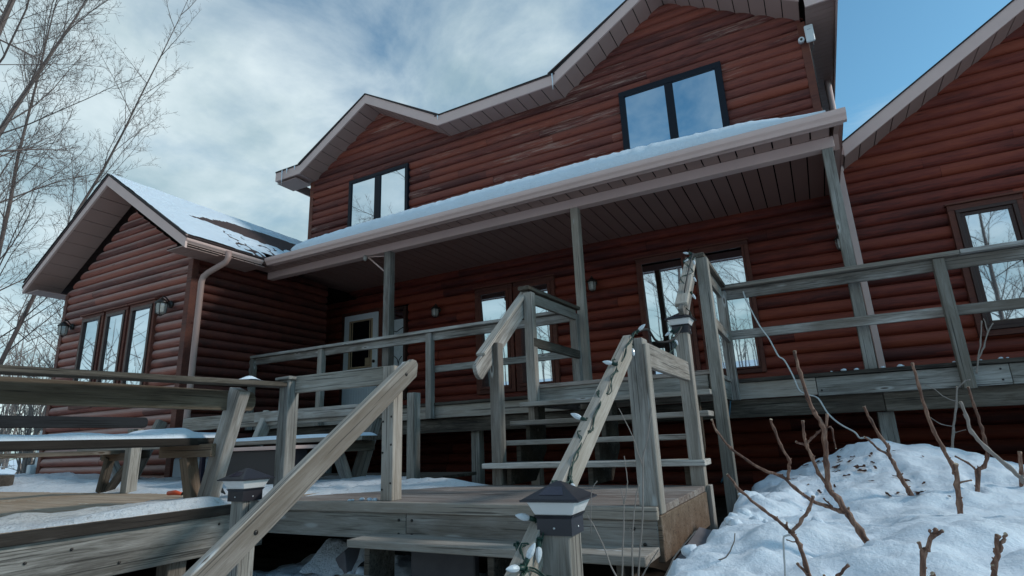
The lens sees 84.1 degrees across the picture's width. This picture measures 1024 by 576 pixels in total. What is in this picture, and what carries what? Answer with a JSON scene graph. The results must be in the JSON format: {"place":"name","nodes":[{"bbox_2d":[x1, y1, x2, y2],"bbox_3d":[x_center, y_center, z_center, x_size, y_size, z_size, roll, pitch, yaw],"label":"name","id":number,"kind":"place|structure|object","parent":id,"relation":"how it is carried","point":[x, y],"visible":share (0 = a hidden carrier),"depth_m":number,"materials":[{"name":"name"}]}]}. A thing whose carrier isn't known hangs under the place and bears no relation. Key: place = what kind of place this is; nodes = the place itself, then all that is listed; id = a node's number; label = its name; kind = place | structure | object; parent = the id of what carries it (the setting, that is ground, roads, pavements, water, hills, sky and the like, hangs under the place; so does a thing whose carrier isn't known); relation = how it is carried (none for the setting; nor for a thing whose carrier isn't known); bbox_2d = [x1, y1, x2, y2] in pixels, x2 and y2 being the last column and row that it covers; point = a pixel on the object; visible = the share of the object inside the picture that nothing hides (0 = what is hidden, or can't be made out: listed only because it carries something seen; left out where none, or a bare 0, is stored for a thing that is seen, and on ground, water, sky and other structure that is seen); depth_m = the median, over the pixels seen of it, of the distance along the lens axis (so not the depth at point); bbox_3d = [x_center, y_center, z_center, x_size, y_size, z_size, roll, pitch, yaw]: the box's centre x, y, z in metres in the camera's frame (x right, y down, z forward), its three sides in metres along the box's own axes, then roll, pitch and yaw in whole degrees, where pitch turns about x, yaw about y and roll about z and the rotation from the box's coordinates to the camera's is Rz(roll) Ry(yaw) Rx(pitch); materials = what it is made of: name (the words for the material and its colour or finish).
{"place":"outdoors","nodes":[
{"label":"outdoors","id":0,"kind":"place"},
{"bbox_2d":[0,0,1010,459],"label":"sky","id":1,"kind":"structure","parent":0,"point":[268,79],"materials":[{"name":"blue"}]},
{"bbox_2d":[0,438,1023,575],"bbox_3d":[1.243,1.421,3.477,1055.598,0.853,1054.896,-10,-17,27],"label":"snow ground","id":2,"kind":"structure","parent":0,"point":[895,526],"depth_m":2.92,"materials":[{"name":"white snow"}]},
{"bbox_2d":[0,351,36,463],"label":"bare shrub","id":3,"kind":"object","parent":2,"relation":"on","point":[13,413],"visible":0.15,"depth_m":14.08,"materials":[{"name":"brown plant"}]},
{"bbox_2d":[0,353,52,473],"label":"bare shrub","id":4,"kind":"object","parent":2,"relation":"on","point":[30,461],"visible":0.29,"depth_m":12.53,"materials":[{"name":"brown plant"}]},
{"bbox_2d":[0,331,52,464],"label":"bare shrub","id":5,"kind":"object","parent":2,"relation":"on","point":[20,376],"visible":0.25,"depth_m":16.76,"materials":[{"name":"brown plant"}]},
{"bbox_2d":[0,359,53,473],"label":"bare shrub","id":6,"kind":"object","parent":2,"relation":"on","point":[25,459],"visible":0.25,"depth_m":11.56,"materials":[{"name":"brown plant"}]},
{"bbox_2d":[2,347,54,465],"bbox_3d":[-11.609,2.997,13.902,1.472,3.295,1.704,6,-17,-28],"label":"bare shrub","id":7,"kind":"object","parent":2,"relation":"on","point":[30,405],"visible":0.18,"depth_m":13.84,"materials":[{"name":"brown plant"}]},
{"bbox_2d":[0,335,56,473],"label":"bare shrub","id":8,"kind":"object","parent":2,"relation":"on","point":[26,408],"visible":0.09,"depth_m":18.85,"materials":[{"name":"brown plant"}]},
{"bbox_2d":[0,300,57,468],"bbox_3d":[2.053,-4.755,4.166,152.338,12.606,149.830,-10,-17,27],"label":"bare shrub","id":9,"kind":"object","parent":2,"relation":"on","point":[6,460],"visible":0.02,"depth_m":33.98,"materials":[{"name":"brown plant"}]},
{"bbox_2d":[3,224,63,464],"bbox_3d":[-11.782,1.182,14.871,2.700,7.309,2.557,-10,-17,27],"label":"bare tree","id":10,"kind":"object","parent":2,"relation":"on","point":[45,337],"visible":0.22,"depth_m":14.54,"materials":[{"name":"brown plant"}]},
{"bbox_2d":[14,336,58,457],"bbox_3d":[-12.911,3.323,16.004,1.766,3.954,2.045,-13,-18,35],"label":"bare shrub","id":11,"kind":"object","parent":2,"relation":"on","point":[53,357],"visible":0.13,"depth_m":15.84,"materials":[{"name":"brown plant"}]},
{"bbox_2d":[0,179,99,377],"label":"bare tree","id":12,"kind":"object","parent":2,"relation":"on","point":[37,325],"visible":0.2,"depth_m":17.53,"materials":[{"name":"brown plant"}]},
{"bbox_2d":[0,0,106,185],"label":"bare tree","id":13,"kind":"object","parent":2,"relation":"on","point":[5,14],"visible":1,"depth_m":9.73,"materials":[{"name":"grey wood"}]},
{"bbox_2d":[0,0,144,250],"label":"bare tree","id":14,"kind":"object","parent":2,"relation":"on","point":[5,122],"visible":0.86,"depth_m":13.07,"materials":[{"name":"grey wood"}]},
{"bbox_2d":[0,0,200,364],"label":"bare tree","id":15,"kind":"object","parent":2,"relation":"on","point":[21,319],"visible":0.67,"depth_m":13.52,"materials":[{"name":"grey wood"}]},
{"bbox_2d":[0,472,476,575],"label":"deck","id":16,"kind":"structure","parent":2,"relation":"on","point":[169,543],"depth_m":3.31,"materials":[{"name":"grey wood"}]},
{"bbox_2d":[0,475,14,486],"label":"planter box","id":17,"kind":"object","parent":16,"relation":"on","point":[6,480],"visible":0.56,"depth_m":6.79,"materials":[{"name":"brown wood"}]},
{"bbox_2d":[0,415,147,493],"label":"deck bench","id":18,"kind":"object","parent":16,"relation":"on","point":[126,475],"visible":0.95,"depth_m":5.32,"materials":[{"name":"grey wood"}]},
{"bbox_2d":[0,365,287,498],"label":"deck bench","id":19,"kind":"object","parent":16,"relation":"on","point":[233,404],"visible":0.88,"depth_m":3.57,"materials":[{"name":"grey wood"}]},
{"bbox_2d":[0,428,215,440],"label":"bench snow","id":20,"kind":"structure","parent":19,"relation":"on","point":[166,433],"depth_m":3.60,"materials":[{"name":"white snow"}]},
{"bbox_2d":[241,376,262,380],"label":"rail snow","id":21,"kind":"structure","parent":19,"relation":"on","point":[249,378],"depth_m":3.99,"materials":[{"name":"white snow"}]},
{"bbox_2d":[172,457,208,477],"bbox_3d":[-4.019,2.302,7.286,0.810,0.323,0.255,-10,-17,27],"label":"storage box","id":22,"kind":"object","parent":16,"relation":"on","point":[176,470],"visible":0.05,"depth_m":7.31,"materials":[{"name":"grey plastic"}]},
{"bbox_2d":[0,472,405,532],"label":"deck snow","id":23,"kind":"structure","parent":16,"relation":"on","point":[67,482],"depth_m":4.65,"materials":[{"name":"white snow"}]},
{"bbox_2d":[166,483,225,494],"bbox_3d":[-2.447,1.598,4.519,0.779,0.107,0.171,-11,-17,29],"label":"hose","id":24,"kind":"object","parent":23,"relation":"on","point":[174,492],"visible":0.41,"depth_m":4.60,"materials":[{"name":"orange plastic"}]},
{"bbox_2d":[77,404,381,478],"bbox_3d":[-3.514,1.914,6.817,4.900,0.831,0.739,-10,-17,27],"label":"deck bench","id":25,"kind":"object","parent":16,"relation":"on","point":[264,421],"visible":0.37,"depth_m":6.46,"materials":[{"name":"wood"}]},
{"bbox_2d":[236,432,375,441],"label":"bench snow","id":26,"kind":"structure","parent":25,"relation":"on","point":[297,436],"depth_m":5.81,"materials":[{"name":"white snow"}]},
{"bbox_2d":[199,445,316,483],"bbox_3d":[-2.523,1.760,5.583,1.200,0.376,0.460,-10,-17,27],"label":"side table","id":27,"kind":"object","parent":16,"relation":"on","point":[261,459],"visible":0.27,"depth_m":5.41,"materials":[{"name":"grey wood"}]},
{"bbox_2d":[334,547,363,575],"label":"stone slab","id":28,"kind":"structure","parent":2,"relation":"on","point":[346,559],"depth_m":3.81,"materials":[{"name":"grey stone"}]},
{"bbox_2d":[300,538,363,575],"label":"rock","id":29,"kind":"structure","parent":28,"relation":"on","point":[322,562],"depth_m":3.92,"materials":[{"name":"grey stone"}]},
{"bbox_2d":[355,567,363,574],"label":"snow clod","id":30,"kind":"object","parent":2,"relation":"on","point":[359,571],"visible":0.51,"depth_m":3.69,"materials":[{"name":"white snow"}]},
{"bbox_2d":[395,555,400,562],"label":"snow clod","id":31,"kind":"object","parent":2,"relation":"on","point":[397,558],"visible":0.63,"depth_m":3.87,"materials":[{"name":"white snow"}]},
{"bbox_2d":[406,392,419,478],"bbox_3d":[-0.944,1.704,5.423,0.095,1.385,0.095,-10,-17,27],"label":"short post","id":32,"kind":"object","parent":2,"relation":"on","point":[413,438],"visible":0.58,"depth_m":5.46,"materials":[{"name":"grey wood"}]},
{"bbox_2d":[182,335,659,575],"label":"stairs","id":33,"kind":"structure","parent":2,"relation":"on","point":[230,552],"depth_m":2.83,"materials":[{"name":"grey wood"}]},
{"bbox_2d":[217,468,274,501],"bbox_3d":[-1.378,1.017,2.939,0.198,0.158,0.198,-10,-17,27],"label":"post cap lamp","id":34,"kind":"object","parent":33,"relation":"on","point":[245,484],"visible":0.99,"depth_m":2.89,"materials":[{"name":"black plastic"}]},
{"bbox_2d":[519,481,596,535],"bbox_3d":[0.154,0.709,1.839,0.198,0.158,0.198,-9,-16,23],"label":"post cap lamp","id":35,"kind":"object","parent":33,"relation":"on","point":[557,508],"visible":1,"depth_m":1.78,"materials":[{"name":"black plastic"}]},
{"bbox_2d":[411,552,478,575],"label":"stone block","id":36,"kind":"structure","parent":2,"relation":"on","point":[429,564],"depth_m":3.35,"materials":[{"name":"grey stone"}]},
{"bbox_2d":[268,484,717,562],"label":"landing platform","id":37,"kind":"structure","parent":2,"relation":"on","point":[488,511],"depth_m":3.41,"materials":[{"name":"grey wood"}]},
{"bbox_2d":[273,366,383,486],"bbox_3d":[-1.301,1.025,3.988,0.960,0.882,0.150,-10,-17,27],"label":"railing","id":38,"kind":"object","parent":37,"relation":"on","point":[284,466],"visible":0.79,"depth_m":4.12,"materials":[{"name":"grey wood"}]},
{"bbox_2d":[381,365,402,500],"bbox_3d":[-0.806,0.961,3.800,0.098,0.870,0.106,-10,-17,27],"label":"landing post","id":39,"kind":"object","parent":37,"relation":"on","point":[391,469],"visible":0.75,"depth_m":3.74,"materials":[{"name":"grey wood"}]},
{"bbox_2d":[307,477,485,495],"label":"deck snow","id":40,"kind":"structure","parent":37,"relation":"on","point":[420,483],"depth_m":4.67,"materials":[{"name":"white snow"}]},
{"bbox_2d":[473,252,740,529],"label":"stairs","id":41,"kind":"structure","parent":37,"relation":"on","point":[530,464],"depth_m":4.74,"materials":[{"name":"grey wood"}]},
{"bbox_2d":[506,251,696,575],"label":"string lights","id":42,"kind":"object","parent":41,"relation":"attached to","point":[523,567],"visible":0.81,"depth_m":2.02},
{"bbox_2d":[638,253,693,342],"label":"string lights","id":43,"kind":"object","parent":41,"relation":"hanging from","point":[654,338],"visible":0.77,"depth_m":3.94},
{"bbox_2d":[664,313,696,333],"bbox_3d":[1.250,0.261,4.196,0.198,0.158,0.198,-10,-17,27],"label":"post cap lamp","id":44,"kind":"object","parent":41,"relation":"on","point":[676,321],"visible":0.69,"depth_m":4.14,"materials":[{"name":"black plastic"}]},
{"bbox_2d":[627,337,689,514],"bbox_3d":[0.961,0.825,3.455,0.114,0.890,1.212,-10,-17,27],"label":"landing post","id":45,"kind":"object","parent":37,"relation":"on","point":[647,359],"visible":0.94,"depth_m":2.96,"materials":[{"name":"grey wood"}]},
{"bbox_2d":[22,0,1023,496],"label":"log house","id":46,"kind":"structure","parent":2,"relation":"on","point":[930,160],"depth_m":8.63,"materials":[{"name":"brown wood"}]},
{"bbox_2d":[57,320,74,336],"bbox_3d":[-7.631,0.690,9.681,0.187,0.306,0.236,-10,-17,27],"label":"wall lantern","id":47,"kind":"object","parent":46,"relation":"attached to","point":[63,327],"depth_m":9.63,"materials":[{"name":"brown metal"}]},
{"bbox_2d":[68,310,105,409],"bbox_3d":[-6.947,1.192,9.345,0.700,1.565,0.192,-10,-17,27],"label":"window","id":48,"kind":"structure","parent":46,"relation":"in","point":[92,325],"depth_m":9.35,"materials":[{"name":"clear glass"}]},
{"bbox_2d":[96,304,130,383],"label":"window","id":49,"kind":"structure","parent":46,"relation":"in","point":[114,335],"depth_m":9.02,"materials":[{"name":"clear glass"}]},
{"bbox_2d":[120,297,159,384],"bbox_3d":[-5.693,0.972,8.705,0.710,1.565,0.192,-10,-17,27],"label":"window","id":50,"kind":"structure","parent":46,"relation":"in","point":[138,351],"depth_m":8.68,"materials":[{"name":"clear glass"}]},
{"bbox_2d":[154,296,173,315],"bbox_3d":[-5.178,0.268,8.421,0.196,0.320,0.247,-10,-17,27],"label":"wall lantern","id":51,"kind":"object","parent":46,"relation":"attached to","point":[162,304],"depth_m":8.36,"materials":[{"name":"glass"}]},
{"bbox_2d":[112,174,302,256],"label":"roof snow","id":52,"kind":"structure","parent":46,"relation":"on","point":[177,211],"depth_m":9.42,"materials":[{"name":"white snow"}]},
{"bbox_2d":[341,311,378,404],"bbox_3d":[-2.991,1.508,11.133,0.870,2.030,0.095,-10,-17,27],"label":"door","id":53,"kind":"structure","parent":46,"relation":"in","point":[362,326],"depth_m":11.19,"materials":[{"name":"white paint"}]},
{"bbox_2d":[363,255,383,270],"bbox_3d":[-2.070,-0.367,8.494,0.382,0.313,0.069,-8,-16,21],"label":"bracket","id":54,"kind":"object","parent":46,"relation":"attached to","point":[365,257],"visible":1,"depth_m":8.53,"materials":[{"name":"beige metal"}]},
{"bbox_2d":[347,163,410,226],"bbox_3d":[-2.783,-1.840,11.920,1.605,1.225,0.180,-10,-17,27],"label":"window","id":55,"kind":"structure","parent":46,"relation":"in","point":[386,192],"depth_m":11.86,"materials":[{"name":"glass"}]},
{"bbox_2d":[393,306,410,399],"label":"window","id":56,"kind":"structure","parent":46,"relation":"in","point":[400,353],"depth_m":10.80,"materials":[{"name":"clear glass"}]},
{"bbox_2d":[430,304,440,317],"bbox_3d":[-1.400,0.423,10.426,0.170,0.278,0.215,-10,-17,27],"label":"wall lantern","id":57,"kind":"object","parent":46,"relation":"attached to","point":[435,309],"depth_m":10.37,"materials":[{"name":"brown metal"}]},
{"bbox_2d":[473,282,516,394],"bbox_3d":[-0.278,0.876,9.858,0.795,1.885,0.192,-10,-17,27],"label":"window","id":58,"kind":"structure","parent":46,"relation":"in","point":[492,302],"depth_m":9.90,"materials":[{"name":"clear glass"}]},
{"bbox_2d":[511,274,560,391],"bbox_3d":[0.420,0.754,9.502,0.810,1.885,0.192,-10,-17,27],"label":"window","id":59,"kind":"structure","parent":46,"relation":"in","point":[549,371],"depth_m":9.44,"materials":[{"name":"clear glass"}]},
{"bbox_2d":[291,110,825,250],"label":"roof snow","id":60,"kind":"structure","parent":46,"relation":"on","point":[604,162],"depth_m":6.82,"materials":[{"name":"white snow"}]},
{"bbox_2d":[587,276,596,291],"bbox_3d":[1.283,-0.059,9.058,0.170,0.278,0.215,-10,-17,27],"label":"wall lantern","id":61,"kind":"object","parent":46,"relation":"attached to","point":[592,282],"depth_m":8.99,"materials":[{"name":"brown metal"}]},
{"bbox_2d":[253,357,1023,483],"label":"porch deck","id":62,"kind":"structure","parent":46,"relation":"attached to","point":[999,382],"depth_m":5.31,"materials":[{"name":"grey wood"}]},
{"bbox_2d":[245,311,571,429],"bbox_3d":[-1.739,1.239,7.767,5.580,1.155,0.130,-10,-17,27],"label":"porch railing","id":63,"kind":"object","parent":62,"relation":"on","point":[429,337],"visible":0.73,"depth_m":7.50,"materials":[{"name":"grey wood"}]},
{"bbox_2d":[721,240,1023,388],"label":"porch railing","id":64,"kind":"object","parent":62,"relation":"on","point":[939,265],"visible":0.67,"depth_m":5.11,"materials":[{"name":"grey wood"}]},
{"bbox_2d":[633,249,700,374],"bbox_3d":[2.340,0.414,8.522,0.825,1.910,0.192,-10,-17,27],"label":"window","id":65,"kind":"structure","parent":46,"relation":"in","point":[658,275],"depth_m":8.59,"materials":[{"name":"clear glass"}]},
{"bbox_2d":[618,61,729,149],"bbox_3d":[2.598,-2.808,9.180,1.655,1.270,0.180,-10,-17,27],"label":"window","id":66,"kind":"structure","parent":46,"relation":"in","point":[693,101],"depth_m":9.11,"materials":[{"name":"blue glass"}]},
{"bbox_2d":[690,237,766,374],"bbox_3d":[3.097,0.280,8.136,0.815,1.910,0.192,-10,-17,27],"label":"window","id":67,"kind":"structure","parent":46,"relation":"in","point":[730,259],"depth_m":8.08,"materials":[{"name":"clear glass"}]},
{"bbox_2d":[798,37,803,43],"bbox_3d":[4.253,-3.639,8.339,0.084,0.100,0.115,-10,-17,27],"label":"security camera","id":68,"kind":"object","parent":46,"relation":"attached to","point":[800,40],"visible":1,"depth_m":8.30,"materials":[{"name":"white plastic"}]},
{"bbox_2d":[804,24,821,106],"bbox_3d":[4.372,-3.212,8.181,0.130,1.300,0.130,-10,-17,27],"label":"antenna box","id":69,"kind":"object","parent":46,"relation":"attached to","point":[809,33],"visible":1,"depth_m":8.25,"materials":[{"name":"white plastic"}]},
{"bbox_2d":[833,235,840,250],"bbox_3d":[4.345,-0.607,7.498,0.170,0.278,0.215,-10,-17,27],"label":"wall lantern","id":70,"kind":"object","parent":46,"relation":"attached to","point":[836,240],"depth_m":7.46,"materials":[{"name":"brown metal"}]},
{"bbox_2d":[943,190,1023,337],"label":"window","id":71,"kind":"structure","parent":46,"relation":"in","point":[995,219],"depth_m":6.77,"materials":[{"name":"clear glass"}]},
{"bbox_2d":[587,481,616,575],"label":"thin twig","id":72,"kind":"object","parent":2,"relation":"on","point":[598,534],"visible":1,"depth_m":1.67,"materials":[{"name":"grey plant"}]},
{"bbox_2d":[621,456,627,575],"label":"thin twig","id":73,"kind":"object","parent":2,"relation":"on","point":[623,517],"visible":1,"depth_m":1.69,"materials":[{"name":"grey plant"}]},
{"bbox_2d":[629,484,639,575],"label":"thin twig","id":74,"kind":"object","parent":2,"relation":"on","point":[632,530],"visible":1,"depth_m":1.72,"materials":[{"name":"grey plant"}]},
{"bbox_2d":[619,408,651,575],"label":"thin twig","id":75,"kind":"object","parent":2,"relation":"on","point":[642,462],"visible":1,"depth_m":1.78,"materials":[{"name":"grey plant"}]},
{"bbox_2d":[642,549,658,575],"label":"thin twig","id":76,"kind":"object","parent":2,"relation":"on","point":[649,563],"visible":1,"depth_m":1.77,"materials":[{"name":"grey plant"}]},
{"bbox_2d":[665,531,695,575],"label":"thin twig","id":77,"kind":"object","parent":2,"relation":"on","point":[677,553],"visible":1,"depth_m":1.92,"materials":[{"name":"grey plant"}]},
{"bbox_2d":[664,527,711,575],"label":"stone block","id":78,"kind":"structure","parent":2,"relation":"on","point":[699,536],"depth_m":3.08,"materials":[{"name":"grey stone"}]},
{"bbox_2d":[681,544,696,556],"bbox_3d":[0.758,1.122,2.421,0.070,0.056,0.087,-10,-17,27],"label":"snow clod","id":79,"kind":"object","parent":2,"relation":"on","point":[686,550],"visible":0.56,"depth_m":2.40,"materials":[{"name":"white snow"}]},
{"bbox_2d":[718,533,735,559],"bbox_3d":[0.730,0.960,2.049,0.166,0.145,0.008,-10,-17,27],"label":"thin twig","id":80,"kind":"object","parent":2,"relation":"on","point":[730,549],"visible":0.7,"depth_m":2.03,"materials":[{"name":"brown plant"}]},
{"bbox_2d":[724,517,732,524],"bbox_3d":[1.049,1.119,2.723,0.064,0.040,0.058,-10,-17,27],"label":"snow clod","id":81,"kind":"object","parent":2,"relation":"on","point":[726,519],"visible":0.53,"depth_m":2.71,"materials":[{"name":"white snow"}]},
{"bbox_2d":[727,512,737,516],"bbox_3d":[1.107,1.144,2.843,0.053,0.035,0.051,-10,-17,27],"label":"snow clod","id":82,"kind":"object","parent":2,"relation":"on","point":[731,514],"visible":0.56,"depth_m":2.83,"materials":[{"name":"white snow"}]},
{"bbox_2d":[728,519,741,525],"bbox_3d":[1.052,1.113,2.681,0.066,0.046,0.067,10,-19,-38],"label":"snow clod","id":83,"kind":"object","parent":2,"relation":"on","point":[731,522],"visible":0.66,"depth_m":2.66,"materials":[{"name":"white snow"}]},
{"bbox_2d":[734,508,751,515],"bbox_3d":[1.188,1.162,2.916,0.087,0.062,0.090,-10,-17,27],"label":"snow clod","id":84,"kind":"object","parent":2,"relation":"on","point":[745,511],"visible":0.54,"depth_m":2.89,"materials":[{"name":"white snow"}]},
{"bbox_2d":[750,514,762,520],"bbox_3d":[1.196,1.133,2.773,0.062,0.048,0.070,-10,-17,27],"label":"snow clod","id":85,"kind":"object","parent":2,"relation":"on","point":[756,517],"visible":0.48,"depth_m":2.77,"materials":[{"name":"white snow"}]},
{"bbox_2d":[726,474,814,575],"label":"pruned cane","id":86,"kind":"object","parent":2,"relation":"on","point":[806,570],"visible":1,"depth_m":1.73,"materials":[{"name":"red plant"}]},
{"bbox_2d":[782,534,790,575],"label":"wire hook","id":87,"kind":"object","parent":2,"relation":"on","point":[786,535],"visible":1,"depth_m":1.69,"materials":[{"name":"metal"}]},
{"bbox_2d":[711,350,868,543],"bbox_3d":[1.100,0.655,2.293,0.540,0.787,0.037,-10,-17,27],"label":"pruned cane","id":88,"kind":"object","parent":2,"relation":"on","point":[849,516],"visible":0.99,"depth_m":2.23,"materials":[{"name":"red plant"}]},
{"bbox_2d":[743,291,870,439],"bbox_3d":[2.671,0.606,4.934,0.203,1.657,1.518,3,-16,-19],"label":"extension cord","id":89,"kind":"object","parent":2,"relation":"on","point":[826,411],"visible":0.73,"depth_m":5.27,"materials":[{"name":"grey plastic"}]},
{"bbox_2d":[804,491,815,496],"bbox_3d":[1.921,1.347,3.669,0.083,0.061,0.086,-10,-17,27],"label":"snow clod","id":90,"kind":"object","parent":2,"relation":"on","point":[809,493],"visible":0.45,"depth_m":3.65,"materials":[{"name":"white snow"}]},
{"bbox_2d":[811,517,823,522],"bbox_3d":[1.437,1.104,2.677,0.056,0.044,0.061,-4,-15,6],"label":"snow clod","id":91,"kind":"object","parent":2,"relation":"on","point":[817,519],"visible":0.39,"depth_m":2.67,"materials":[{"name":"white snow"}]},
{"bbox_2d":[823,563,849,575],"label":"pruned cane","id":92,"kind":"object","parent":2,"relation":"on","point":[843,569],"visible":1,"depth_m":1.57,"materials":[{"name":"red plant"}]},
{"bbox_2d":[862,406,914,495],"bbox_3d":[2.214,0.985,3.325,0.230,0.588,0.039,-10,-17,27],"label":"pruned cane","id":93,"kind":"object","parent":2,"relation":"on","point":[899,474],"visible":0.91,"depth_m":3.33,"materials":[{"name":"red plant"}]},
{"bbox_2d":[916,527,943,575],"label":"pruned cane","id":94,"kind":"object","parent":2,"relation":"on","point":[926,549],"visible":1,"depth_m":1.53,"materials":[{"name":"red plant"}]},
{"bbox_2d":[910,363,971,513],"bbox_3d":[2.136,0.748,2.802,0.138,0.769,0.046,-7,-16,17],"label":"pruned cane","id":95,"kind":"object","parent":2,"relation":"on","point":[956,484],"visible":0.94,"depth_m":2.77,"materials":[{"name":"red plant"}]},
{"bbox_2d":[925,379,969,447],"bbox_3d":[3.250,0.968,4.159,0.294,0.570,0.027,-10,-17,27],"label":"pruned cane","id":96,"kind":"object","parent":2,"relation":"on","point":[953,424],"visible":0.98,"depth_m":4.17,"materials":[{"name":"grey plant"}]},
{"bbox_2d":[954,386,989,491],"bbox_3d":[2.617,0.891,3.246,0.170,0.643,0.037,-10,-17,27],"label":"pruned cane","id":97,"kind":"object","parent":2,"relation":"on","point":[978,469],"visible":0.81,"depth_m":3.21,"materials":[{"name":"red plant"}]},
{"bbox_2d":[975,319,993,373],"bbox_3d":[3.894,0.476,4.683,0.201,0.447,0.026,-10,-17,27],"label":"pruned cane","id":98,"kind":"object","parent":2,"relation":"on","point":[979,352],"visible":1,"depth_m":4.68,"materials":[{"name":"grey plant"}]},
{"bbox_2d":[959,401,1023,483],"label":"pruned cane","id":99,"kind":"object","parent":2,"relation":"on","point":[985,447],"visible":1,"depth_m":2.59,"materials":[{"name":"grey plant"}]},
{"bbox_2d":[990,532,1007,575],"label":"pruned cane","id":100,"kind":"object","parent":2,"relation":"on","point":[998,548],"visible":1,"depth_m":1.50,"materials":[{"name":"red plant"}]},
{"bbox_2d":[1017,451,1023,486],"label":"pruned cane","id":101,"kind":"object","parent":2,"relation":"on","point":[1021,468],"visible":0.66,"depth_m":3.26,"materials":[{"name":"red plant"}]}
]}

